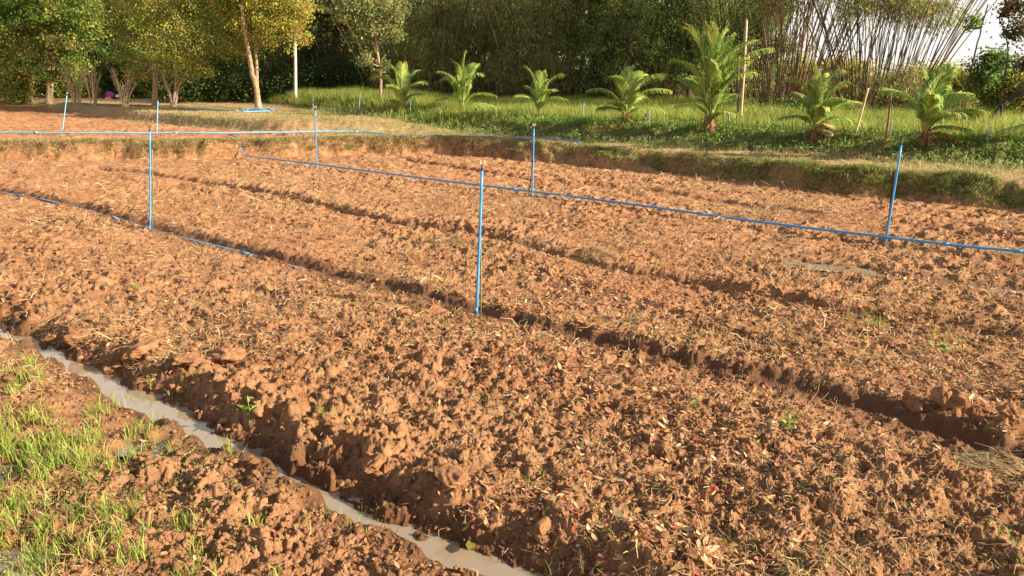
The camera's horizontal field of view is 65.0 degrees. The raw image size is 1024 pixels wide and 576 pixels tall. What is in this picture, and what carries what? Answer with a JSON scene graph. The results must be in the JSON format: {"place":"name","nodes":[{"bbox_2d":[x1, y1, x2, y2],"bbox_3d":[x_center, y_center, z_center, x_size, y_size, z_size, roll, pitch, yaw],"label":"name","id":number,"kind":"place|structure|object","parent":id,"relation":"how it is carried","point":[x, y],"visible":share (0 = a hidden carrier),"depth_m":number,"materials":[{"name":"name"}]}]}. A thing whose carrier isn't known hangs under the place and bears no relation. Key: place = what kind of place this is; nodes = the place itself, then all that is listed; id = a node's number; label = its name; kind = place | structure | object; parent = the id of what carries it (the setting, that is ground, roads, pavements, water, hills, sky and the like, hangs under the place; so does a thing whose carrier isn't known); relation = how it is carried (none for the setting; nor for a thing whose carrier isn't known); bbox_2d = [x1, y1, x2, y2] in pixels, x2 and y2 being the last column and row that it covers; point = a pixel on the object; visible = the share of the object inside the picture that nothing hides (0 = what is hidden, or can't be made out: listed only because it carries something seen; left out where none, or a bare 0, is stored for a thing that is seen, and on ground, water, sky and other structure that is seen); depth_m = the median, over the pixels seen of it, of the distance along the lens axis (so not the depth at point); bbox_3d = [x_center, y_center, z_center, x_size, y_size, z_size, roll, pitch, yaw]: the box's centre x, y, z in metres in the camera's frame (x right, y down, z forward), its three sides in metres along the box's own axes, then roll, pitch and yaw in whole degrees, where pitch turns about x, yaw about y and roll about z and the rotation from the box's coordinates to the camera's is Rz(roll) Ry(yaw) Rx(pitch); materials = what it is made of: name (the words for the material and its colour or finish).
{"place":"outdoors","nodes":[
{"label":"outdoors","id":0,"kind":"place"},
{"bbox_2d":[0,325,543,575],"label":"ditch water","id":1,"kind":"structure","parent":0,"point":[447,553],"depth_m":4.88,"materials":[{"name":"grey liquid"}]},
{"bbox_2d":[0,76,1023,575],"bbox_3d":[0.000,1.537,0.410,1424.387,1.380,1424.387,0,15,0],"label":"ground","id":2,"kind":"structure","parent":0,"point":[948,430],"depth_m":6.47,"materials":[{"name":"soil"}]},
{"bbox_2d":[0,462,24,480],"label":"puddle water","id":3,"kind":"structure","parent":2,"relation":"on","point":[6,467],"depth_m":4.50,"materials":[{"name":"brown liquid"}]},
{"bbox_2d":[0,5,38,100],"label":"broadleaf tree","id":4,"kind":"object","parent":2,"relation":"on","point":[11,49],"visible":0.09,"depth_m":38.44,"materials":[{"name":"green plant"}]},
{"bbox_2d":[0,51,44,104],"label":"bush","id":5,"kind":"object","parent":2,"relation":"on","point":[17,88],"visible":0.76,"depth_m":37.05,"materials":[{"name":"green plant"}]},
{"bbox_2d":[0,545,63,575],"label":"puddle water","id":6,"kind":"structure","parent":2,"relation":"on","point":[14,553],"depth_m":3.67,"materials":[{"name":"brown liquid"}]},
{"bbox_2d":[0,0,120,103],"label":"broadleaf tree","id":7,"kind":"object","parent":2,"relation":"on","point":[21,24],"visible":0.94,"depth_m":35.74,"materials":[{"name":"green plant"}]},
{"bbox_2d":[41,49,100,98],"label":"bush","id":8,"kind":"object","parent":2,"relation":"on","point":[60,88],"visible":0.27,"depth_m":40.30,"materials":[{"name":"green plant"}]},
{"bbox_2d":[57,61,88,104],"bbox_3d":[-18.936,-8.868,34.745,1.260,1.985,1.214,0,15,0],"label":"bare shrub","id":9,"kind":"object","parent":2,"relation":"on","point":[72,91],"visible":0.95,"depth_m":34.84,"materials":[{"name":"brown plant"}]},
{"bbox_2d":[63,324,94,347],"bbox_3d":[-3.556,0.419,6.607,0.218,0.178,0.308,2,15,6],"label":"soil clod","id":10,"kind":"object","parent":2,"relation":"on","point":[70,338],"visible":0.73,"depth_m":6.53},
{"bbox_2d":[78,62,102,105],"bbox_3d":[-17.505,-8.444,33.463,1.083,1.830,0.886,0,15,0],"label":"bare shrub","id":11,"kind":"object","parent":2,"relation":"on","point":[94,94],"visible":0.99,"depth_m":33.43,"materials":[{"name":"brown plant"}]},
{"bbox_2d":[59,0,145,91],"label":"dense tree","id":12,"kind":"object","parent":2,"relation":"on","point":[112,45],"visible":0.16,"depth_m":42.82,"materials":[{"name":"green plant"}]},
{"bbox_2d":[100,91,122,98],"bbox_3d":[-19.859,-9.521,39.827,1.364,0.458,0.496,3,15,13],"label":"cloth bundle","id":13,"kind":"object","parent":2,"relation":"on","point":[109,95],"visible":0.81,"depth_m":39.71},
{"bbox_2d":[106,65,137,106],"bbox_3d":[-15.695,-8.127,32.465,1.156,1.666,0.959,-6,16,-22],"label":"bare shrub","id":14,"kind":"object","parent":2,"relation":"on","point":[127,93],"visible":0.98,"depth_m":32.46,"materials":[{"name":"brown plant"}]},
{"bbox_2d":[81,0,183,105],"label":"slender tree","id":15,"kind":"object","parent":2,"relation":"on","point":[154,81],"visible":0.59,"depth_m":32.67,"materials":[{"name":"green plant"}]},
{"bbox_2d":[121,338,159,360],"bbox_3d":[-2.860,0.477,6.165,0.233,0.131,0.323,5,16,17],"label":"soil clod","id":16,"kind":"object","parent":2,"relation":"on","point":[139,349],"visible":0.93,"depth_m":6.09,"materials":[{"name":"soil"}]},
{"bbox_2d":[115,440,166,457],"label":"puddle water","id":17,"kind":"structure","parent":2,"relation":"on","point":[156,451],"depth_m":4.74,"materials":[{"name":"brown liquid"}]},
{"bbox_2d":[0,407,295,575],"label":"creeping weeds","id":18,"kind":"object","parent":2,"relation":"on","point":[129,538],"visible":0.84,"depth_m":4.02,"materials":[{"name":"green plant"}]},
{"bbox_2d":[116,50,181,97],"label":"bush","id":19,"kind":"object","parent":2,"relation":"on","point":[147,87],"visible":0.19,"depth_m":40.28,"materials":[{"name":"green plant"}]},
{"bbox_2d":[148,125,152,229],"bbox_3d":[-4.974,-1.488,11.063,0.208,1.488,0.055,0,15,0],"label":"sprinkler riser","id":20,"kind":"object","parent":2,"relation":"on","point":[150,151],"visible":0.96,"depth_m":11.05,"materials":[{"name":"blue plastic"}]},
{"bbox_2d":[2,28,303,97],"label":"undergrowth","id":21,"kind":"object","parent":2,"relation":"on","point":[117,92],"visible":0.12,"depth_m":41.58,"materials":[{"name":"green plant"}]},
{"bbox_2d":[3,192,302,268],"bbox_3d":[-7.869,-1.403,13.627,15.773,0.090,0.348,12,19,38],"label":"furrow pipe","id":22,"kind":"object","parent":2,"relation":"on","point":[241,252],"visible":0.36,"depth_m":10.71,"materials":[{"name":"blue plastic"}]},
{"bbox_2d":[158,67,174,90],"bbox_3d":[-16.204,-9.544,37.852,1.418,1.872,1.197,-12,19,-37],"label":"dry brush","id":23,"kind":"object","parent":2,"relation":"on","point":[167,80],"visible":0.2,"depth_m":37.65,"materials":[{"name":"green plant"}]},
{"bbox_2d":[171,353,205,365],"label":"soil clod","id":24,"kind":"object","parent":2,"relation":"on","point":[192,359],"visible":1,"depth_m":5.79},
{"bbox_2d":[118,0,264,106],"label":"forked tree","id":25,"kind":"object","parent":2,"relation":"on","point":[176,32],"visible":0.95,"depth_m":31.16,"materials":[{"name":"green plant"}]},
{"bbox_2d":[177,49,228,97],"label":"bush","id":26,"kind":"object","parent":2,"relation":"on","point":[217,65],"visible":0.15,"depth_m":41.22,"materials":[{"name":"green plant"}]},
{"bbox_2d":[175,107,237,110],"bbox_3d":[-11.603,-6.750,30.300,4.313,0.055,0.145,12,19,38],"label":"loose pipe","id":27,"kind":"object","parent":2,"relation":"on","point":[206,109],"visible":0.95,"depth_m":30.14,"materials":[{"name":"blue plastic"}]},
{"bbox_2d":[211,347,245,362],"bbox_3d":[-2.119,0.499,6.014,0.251,0.104,0.308,-4,16,-16],"label":"soil clod","id":28,"kind":"object","parent":2,"relation":"on","point":[222,354],"visible":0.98,"depth_m":5.96,"materials":[{"name":"soil"}]},
{"bbox_2d":[192,0,270,94],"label":"dense tree","id":29,"kind":"object","parent":2,"relation":"on","point":[234,61],"visible":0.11,"depth_m":41.94,"materials":[{"name":"green plant"}]},
{"bbox_2d":[236,395,259,425],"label":"weed seedling","id":30,"kind":"object","parent":2,"relation":"on","point":[244,407],"visible":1,"depth_m":5.03,"materials":[{"name":"green plant"}]},
{"bbox_2d":[206,0,321,107],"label":"sunlit tree","id":31,"kind":"object","parent":2,"relation":"on","point":[264,12],"visible":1,"depth_m":30.54,"materials":[{"name":"green plant"}]},
{"bbox_2d":[254,381,276,394],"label":"soil clod","id":32,"kind":"object","parent":2,"relation":"on","point":[262,387],"visible":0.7,"depth_m":5.27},
{"bbox_2d":[0,130,532,139],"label":"supply pipe","id":33,"kind":"object","parent":2,"relation":"on","point":[34,132],"visible":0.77,"depth_m":22.58,"materials":[{"name":"blue plastic"}]},
{"bbox_2d":[260,0,318,87],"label":"dense tree","id":34,"kind":"object","parent":2,"relation":"on","point":[290,41],"visible":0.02,"depth_m":43.75,"materials":[{"name":"green plant"}]},
{"bbox_2d":[293,34,296,101],"bbox_3d":[-9.036,-9.387,33.447,0.308,3.351,0.139,0,15,0],"label":"concrete pole","id":35,"kind":"object","parent":2,"relation":"on","point":[295,72],"visible":0.57,"depth_m":33.49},
{"bbox_2d":[314,106,316,167],"bbox_3d":[-4.489,-3.443,18.437,0.094,1.431,0.033,0,15,0],"label":"sprinkler riser","id":36,"kind":"object","parent":2,"relation":"on","point":[316,135],"visible":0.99,"depth_m":18.41,"materials":[{"name":"blue plastic"}]},
{"bbox_2d":[238,0,396,91],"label":"bamboo clump","id":37,"kind":"object","parent":2,"relation":"on","point":[330,50],"visible":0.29,"depth_m":39.76,"materials":[{"name":"green plant"}]},
{"bbox_2d":[302,354,345,366],"bbox_3d":[-1.373,0.559,5.924,0.371,0.163,0.300,0,15,0],"label":"straw heap","id":38,"kind":"object","parent":2,"relation":"on","point":[313,363],"visible":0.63,"depth_m":5.90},
{"bbox_2d":[294,0,376,73],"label":"broadleaf tree","id":39,"kind":"object","parent":2,"relation":"on","point":[334,28],"visible":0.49,"depth_m":37.84,"materials":[{"name":"green plant"}]},
{"bbox_2d":[330,422,353,433],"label":"soil clod","id":40,"kind":"object","parent":2,"relation":"on","point":[334,427],"visible":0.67,"depth_m":4.74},
{"bbox_2d":[328,201,356,211],"bbox_3d":[-2.753,-1.252,12.925,0.728,0.253,0.575,0,15,0],"label":"straw heap","id":41,"kind":"object","parent":2,"relation":"on","point":[341,207],"visible":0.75,"depth_m":12.90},
{"bbox_2d":[321,0,414,98],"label":"leafy tree","id":42,"kind":"object","parent":2,"relation":"on","point":[370,13],"visible":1,"depth_m":27.34,"materials":[{"name":"green plant"}]},
{"bbox_2d":[362,451,386,473],"bbox_3d":[-0.759,0.973,4.438,0.136,0.130,0.148,-5,16,-18],"label":"soil clod","id":43,"kind":"object","parent":2,"relation":"on","point":[374,462],"visible":1,"depth_m":4.39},
{"bbox_2d":[0,0,758,94],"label":"woodland","id":44,"kind":"object","parent":2,"relation":"on","point":[484,53],"visible":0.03,"depth_m":44.79,"materials":[{"name":"green plant"}]},
{"bbox_2d":[370,61,428,112],"bbox_3d":[-3.630,-6.427,26.051,1.824,1.797,1.278,-6,16,-21],"label":"coconut palm","id":45,"kind":"object","parent":2,"relation":"on","point":[400,90],"visible":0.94,"depth_m":25.91,"materials":[{"name":"green plant"}]},
{"bbox_2d":[308,0,517,97],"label":"bamboo clump","id":46,"kind":"object","parent":2,"relation":"on","point":[448,34],"visible":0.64,"depth_m":35.37,"materials":[{"name":"green plant"}]},
{"bbox_2d":[148,48,733,103],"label":"undergrowth","id":47,"kind":"object","parent":2,"relation":"on","point":[225,85],"visible":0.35,"depth_m":36.74,"materials":[{"name":"green plant"}]},
{"bbox_2d":[425,235,471,247],"bbox_3d":[-0.775,-0.571,10.146,0.680,0.203,0.537,0,15,0],"label":"straw heap","id":48,"kind":"object","parent":2,"relation":"on","point":[446,239],"visible":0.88,"depth_m":10.12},
{"bbox_2d":[432,463,470,487],"bbox_3d":[-0.317,0.967,4.112,0.190,0.105,0.168,13,20,40],"label":"soil clod","id":49,"kind":"object","parent":2,"relation":"on","point":[450,475],"visible":1,"depth_m":4.07,"materials":[{"name":"soil"}]},
{"bbox_2d":[434,51,498,113],"bbox_3d":[-1.372,-6.488,25.439,2.122,2.042,1.477,5,16,19],"label":"coconut palm","id":50,"kind":"object","parent":2,"relation":"on","point":[461,87],"visible":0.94,"depth_m":25.54,"materials":[{"name":"green plant"}]},
{"bbox_2d":[466,540,475,549],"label":"fallen leaf","id":51,"kind":"object","parent":2,"relation":"on","point":[470,544],"visible":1,"depth_m":3.83,"materials":[{"name":"yellow plant"}]},
{"bbox_2d":[474,160,484,314],"bbox_3d":[-0.290,-0.424,7.251,0.114,1.458,0.054,0,15,0],"label":"sprinkler riser","id":52,"kind":"object","parent":2,"relation":"on","point":[479,265],"visible":0.96,"depth_m":7.28,"materials":[{"name":"blue plastic"}]},
{"bbox_2d":[476,380,492,389],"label":"soil clod","id":53,"kind":"object","parent":2,"relation":"on","point":[485,384],"visible":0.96,"depth_m":5.56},
{"bbox_2d":[472,0,548,94],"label":"dense tree","id":54,"kind":"object","parent":2,"relation":"on","point":[508,31],"visible":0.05,"depth_m":36.99,"materials":[{"name":"green plant"}]},
{"bbox_2d":[0,184,1022,575],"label":"field grass","id":55,"kind":"structure","parent":2,"relation":"on","point":[44,466],"depth_m":4.27,"materials":[{"name":"plant"}]},
{"bbox_2d":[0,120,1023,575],"bbox_3d":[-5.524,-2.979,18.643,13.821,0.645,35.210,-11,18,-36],"label":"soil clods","id":56,"kind":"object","parent":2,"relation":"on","point":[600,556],"visible":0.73,"depth_m":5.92,"materials":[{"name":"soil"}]},
{"bbox_2d":[0,119,1023,575],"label":"straw litter","id":57,"kind":"object","parent":2,"relation":"on","point":[670,187],"visible":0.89,"depth_m":6.72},
{"bbox_2d":[0,205,1023,575],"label":"leaf litter","id":58,"kind":"object","parent":2,"relation":"on","point":[624,505],"visible":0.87,"depth_m":4.71,"materials":[{"name":"plant"}]},
{"bbox_2d":[0,101,1023,211],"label":"bank grass","id":59,"kind":"structure","parent":2,"relation":"on","point":[467,139],"depth_m":19.69,"materials":[{"name":"plant"}]},
{"bbox_2d":[442,0,603,97],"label":"bamboo clump","id":60,"kind":"object","parent":2,"relation":"on","point":[548,16],"visible":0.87,"depth_m":34.25,"materials":[{"name":"green plant"}]},
{"bbox_2d":[528,124,535,196],"bbox_3d":[0.341,-2.190,13.969,0.126,1.312,0.038,5,16,19],"label":"sprinkler riser","id":61,"kind":"object","parent":2,"relation":"on","point":[532,171],"visible":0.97,"depth_m":13.99,"materials":[{"name":"blue plastic"}]},
{"bbox_2d":[512,66,567,116],"bbox_3d":[0.856,-5.716,23.577,1.675,1.592,0.982,5,16,18],"label":"coconut palm","id":62,"kind":"object","parent":2,"relation":"on","point":[540,92],"visible":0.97,"depth_m":23.48,"materials":[{"name":"green plant"}]},
{"bbox_2d":[528,516,551,544],"bbox_3d":[0.131,1.135,3.796,0.117,0.109,0.118,7,16,25],"label":"soil clod","id":63,"kind":"object","parent":2,"relation":"on","point":[542,526],"visible":1,"depth_m":3.76,"materials":[{"name":"soil"}]},
{"bbox_2d":[557,417,568,428],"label":"soil clod","id":64,"kind":"object","parent":2,"relation":"on","point":[563,422],"visible":0.98,"depth_m":4.95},
{"bbox_2d":[548,0,630,97],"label":"dense tree","id":65,"kind":"object","parent":2,"relation":"on","point":[593,71],"visible":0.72,"depth_m":34.23,"materials":[{"name":"green plant"}]},
{"bbox_2d":[567,244,617,263],"bbox_3d":[0.929,-0.361,9.457,0.745,0.252,0.649,0,15,0],"label":"straw heap","id":66,"kind":"object","parent":2,"relation":"on","point":[594,254],"visible":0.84,"depth_m":9.43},
{"bbox_2d":[613,505,625,522],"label":"fallen leaf","id":67,"kind":"object","parent":2,"relation":"on","point":[616,510],"visible":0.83,"depth_m":3.82,"materials":[{"name":"beige plant"}]},
{"bbox_2d":[229,135,1023,253],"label":"branch pipe","id":68,"kind":"object","parent":2,"relation":"on","point":[865,234],"visible":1,"depth_m":11.94,"materials":[{"name":"blue plastic"}]},
{"bbox_2d":[575,0,679,98],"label":"dense tree","id":69,"kind":"object","parent":2,"relation":"on","point":[629,8],"visible":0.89,"depth_m":32.28,"materials":[{"name":"green plant"}]},
{"bbox_2d":[585,64,672,124],"bbox_3d":[3.020,-4.941,20.805,2.175,1.631,1.315,-3,15,-11],"label":"coconut palm","id":70,"kind":"object","parent":2,"relation":"on","point":[630,95],"visible":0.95,"depth_m":20.79,"materials":[{"name":"green plant"}]},
{"bbox_2d":[260,84,1023,162],"bbox_3d":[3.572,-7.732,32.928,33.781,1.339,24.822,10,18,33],"label":"terrace grass","id":71,"kind":"structure","parent":2,"relation":"on","point":[903,119],"depth_m":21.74,"materials":[{"name":"plant"}]},
{"bbox_2d":[294,94,1023,166],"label":"ground cover","id":72,"kind":"object","parent":2,"relation":"on","point":[681,122],"visible":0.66,"depth_m":19.31,"materials":[{"name":"green plant"}]},
{"bbox_2d":[554,0,774,101],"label":"bamboo clump","id":73,"kind":"object","parent":2,"relation":"on","point":[651,71],"visible":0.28,"depth_m":33.99,"materials":[{"name":"green plant"}]},
{"bbox_2d":[313,103,1023,171],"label":"seedhead weeds","id":74,"kind":"object","parent":2,"relation":"on","point":[557,134],"visible":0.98,"depth_m":18.51,"materials":[{"name":"green plant"}]},
{"bbox_2d":[634,0,732,97],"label":"dense tree","id":75,"kind":"object","parent":2,"relation":"on","point":[688,39],"visible":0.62,"depth_m":33.15,"materials":[{"name":"green plant"}]},
{"bbox_2d":[668,20,774,134],"bbox_3d":[4.970,-4.981,19.234,2.390,2.716,1.665,9,17,29],"label":"coconut palm","id":76,"kind":"object","parent":2,"relation":"on","point":[709,89],"visible":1,"depth_m":19.13,"materials":[{"name":"green plant"}]},
{"bbox_2d":[736,19,747,121],"bbox_3d":[5.859,-5.432,20.483,0.156,2.731,0.084,6,16,22],"label":"wooden pole","id":77,"kind":"object","parent":2,"relation":"on","point":[743,53],"visible":0.62,"depth_m":20.49,"materials":[{"name":"brown wood"}]},
{"bbox_2d":[737,444,754,458],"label":"soil clod","id":78,"kind":"object","parent":2,"relation":"on","point":[746,449],"visible":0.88,"depth_m":4.55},
{"bbox_2d":[664,0,834,100],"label":"bamboo clump","id":79,"kind":"object","parent":2,"relation":"on","point":[735,83],"visible":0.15,"depth_m":31.25,"materials":[{"name":"brown plant"}]},
{"bbox_2d":[713,0,817,94],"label":"dense tree","id":80,"kind":"object","parent":2,"relation":"on","point":[739,28],"visible":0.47,"depth_m":29.51,"materials":[{"name":"green plant"}]},
{"bbox_2d":[779,411,797,433],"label":"weed seedling","id":81,"kind":"object","parent":2,"relation":"on","point":[790,420],"visible":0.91,"depth_m":4.85,"materials":[{"name":"green plant"}]},
{"bbox_2d":[760,52,825,95],"bbox_3d":[12.431,-9.256,35.848,3.211,2.907,2.714,4,15,15],"label":"bush","id":82,"kind":"object","parent":2,"relation":"on","point":[798,70],"visible":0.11,"depth_m":35.38,"materials":[{"name":"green plant"}]},
{"bbox_2d":[728,0,885,109],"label":"bamboo clump","id":83,"kind":"object","parent":2,"relation":"on","point":[764,11],"visible":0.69,"depth_m":26.57,"materials":[{"name":"brown plant"}]},
{"bbox_2d":[773,59,865,140],"bbox_3d":[6.811,-4.088,17.545,1.738,1.760,1.677,13,20,40],"label":"coconut palm","id":84,"kind":"object","parent":2,"relation":"on","point":[821,107],"visible":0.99,"depth_m":17.55,"materials":[{"name":"green plant"}]},
{"bbox_2d":[818,49,877,96],"bbox_3d":[14.568,-8.950,35.031,3.084,2.923,2.780,0,15,0],"label":"bush","id":85,"kind":"object","parent":2,"relation":"on","point":[854,68],"visible":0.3,"depth_m":34.50,"materials":[{"name":"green plant"}]},
{"bbox_2d":[692,87,1015,115],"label":"undergrowth","id":86,"kind":"object","parent":2,"relation":"on","point":[788,105],"visible":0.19,"depth_m":24.45,"materials":[{"name":"green plant"}]},
{"bbox_2d":[853,88,868,136],"bbox_3d":[7.470,-3.715,17.216,0.240,1.113,0.048,0,15,0],"label":"wooden post","id":87,"kind":"object","parent":2,"relation":"on","point":[861,112],"visible":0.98,"depth_m":17.19,"materials":[{"name":"brown wood"}]},
{"bbox_2d":[729,22,1023,90],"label":"woodland","id":88,"kind":"object","parent":2,"relation":"on","point":[874,63],"visible":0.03,"depth_m":41.93,"materials":[{"name":"green plant"}]},
{"bbox_2d":[885,91,891,137],"bbox_3d":[7.856,-3.566,16.775,0.064,1.119,0.050,0,15,0],"label":"wooden post","id":89,"kind":"object","parent":2,"relation":"on","point":[888,118],"visible":0.8,"depth_m":16.75,"materials":[{"name":"brown wood"}]},
{"bbox_2d":[884,139,903,241],"bbox_3d":[4.802,-1.190,10.118,0.095,1.366,0.056,0,15,0],"label":"sprinkler riser","id":90,"kind":"object","parent":2,"relation":"on","point":[892,199],"visible":1,"depth_m":10.10,"materials":[{"name":"blue plastic"}]},
{"bbox_2d":[795,0,996,110],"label":"bamboo clump","id":91,"kind":"object","parent":2,"relation":"on","point":[929,11],"visible":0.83,"depth_m":24.64,"materials":[{"name":"brown plant"}]},
{"bbox_2d":[783,262,1023,296],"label":"puddle water","id":92,"kind":"structure","parent":2,"relation":"on","point":[827,268],"depth_m":9.03,"materials":[{"name":"brown liquid"}]},
{"bbox_2d":[902,390,924,412],"bbox_3d":[2.565,0.732,5.138,0.107,0.130,0.185,-5,16,-18],"label":"soil clod","id":93,"kind":"object","parent":2,"relation":"on","point":[913,402],"visible":0.99,"depth_m":5.12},
{"bbox_2d":[889,54,954,85],"bbox_3d":[14.962,-7.338,29.099,2.465,2.205,2.082,0,15,0],"label":"bush","id":94,"kind":"object","parent":2,"relation":"on","point":[922,70],"visible":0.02,"depth_m":28.92,"materials":[{"name":"green plant"}]},
{"bbox_2d":[877,60,991,149],"bbox_3d":[8.405,-3.529,15.846,2.272,1.894,1.448,-7,17,-26],"label":"coconut palm","id":95,"kind":"object","parent":2,"relation":"on","point":[932,102],"visible":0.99,"depth_m":15.79,"materials":[{"name":"green plant"}]},
{"bbox_2d":[918,61,976,110],"bbox_3d":[13.868,-6.207,25.324,2.236,1.857,1.938,0,15,0],"label":"bush","id":96,"kind":"object","parent":2,"relation":"on","point":[955,84],"visible":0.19,"depth_m":24.93,"materials":[{"name":"green plant"}]},
{"bbox_2d":[930,385,967,409],"bbox_3d":[2.748,0.704,5.061,0.214,0.154,0.148,8,17,29],"label":"soil clod","id":97,"kind":"object","parent":2,"relation":"on","point":[945,397],"visible":0.98,"depth_m":5.02,"materials":[{"name":"soil"}]},
{"bbox_2d":[948,70,1012,114],"bbox_3d":[13.977,-5.658,23.393,2.154,1.948,1.887,0,15,0],"label":"bush","id":98,"kind":"object","parent":2,"relation":"on","point":[986,98],"visible":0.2,"depth_m":23.33,"materials":[{"name":"green plant"}]},
{"bbox_2d":[947,4,1020,108],"bbox_3d":[12.966,-6.155,22.264,1.878,3.157,1.593,0,15,0],"label":"thin tree","id":99,"kind":"object","parent":2,"relation":"on","point":[991,63],"visible":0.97,"depth_m":22.03,"materials":[{"name":"green plant"}]},
{"bbox_2d":[950,444,1023,484],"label":"straw heap","id":100,"kind":"object","parent":2,"relation":"on","point":[987,462],"visible":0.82,"depth_m":4.46,"materials":[{"name":"plant"}]},
{"bbox_2d":[977,69,1023,116],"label":"bush","id":101,"kind":"object","parent":2,"relation":"on","point":[1010,76],"visible":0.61,"depth_m":22.28,"materials":[{"name":"green plant"}]},
{"bbox_2d":[982,0,1023,120],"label":"leaning tree","id":102,"kind":"object","parent":2,"relation":"on","point":[1010,9],"visible":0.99,"depth_m":19.10,"materials":[{"name":"green plant"}]},
{"bbox_2d":[991,87,1023,138],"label":"coconut palm","id":103,"kind":"object","parent":2,"relation":"on","point":[1014,128],"visible":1,"depth_m":15.29,"materials":[{"name":"green plant"}]},
{"bbox_2d":[996,400,1023,425],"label":"soil clod","id":104,"kind":"object","parent":2,"relation":"on","point":[1010,410],"visible":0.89,"depth_m":4.80,"materials":[{"name":"soil"}]},
{"bbox_2d":[213,0,1023,74],"label":"sky","id":105,"kind":"structure","parent":0,"point":[995,29],"materials":[{"name":"white"}]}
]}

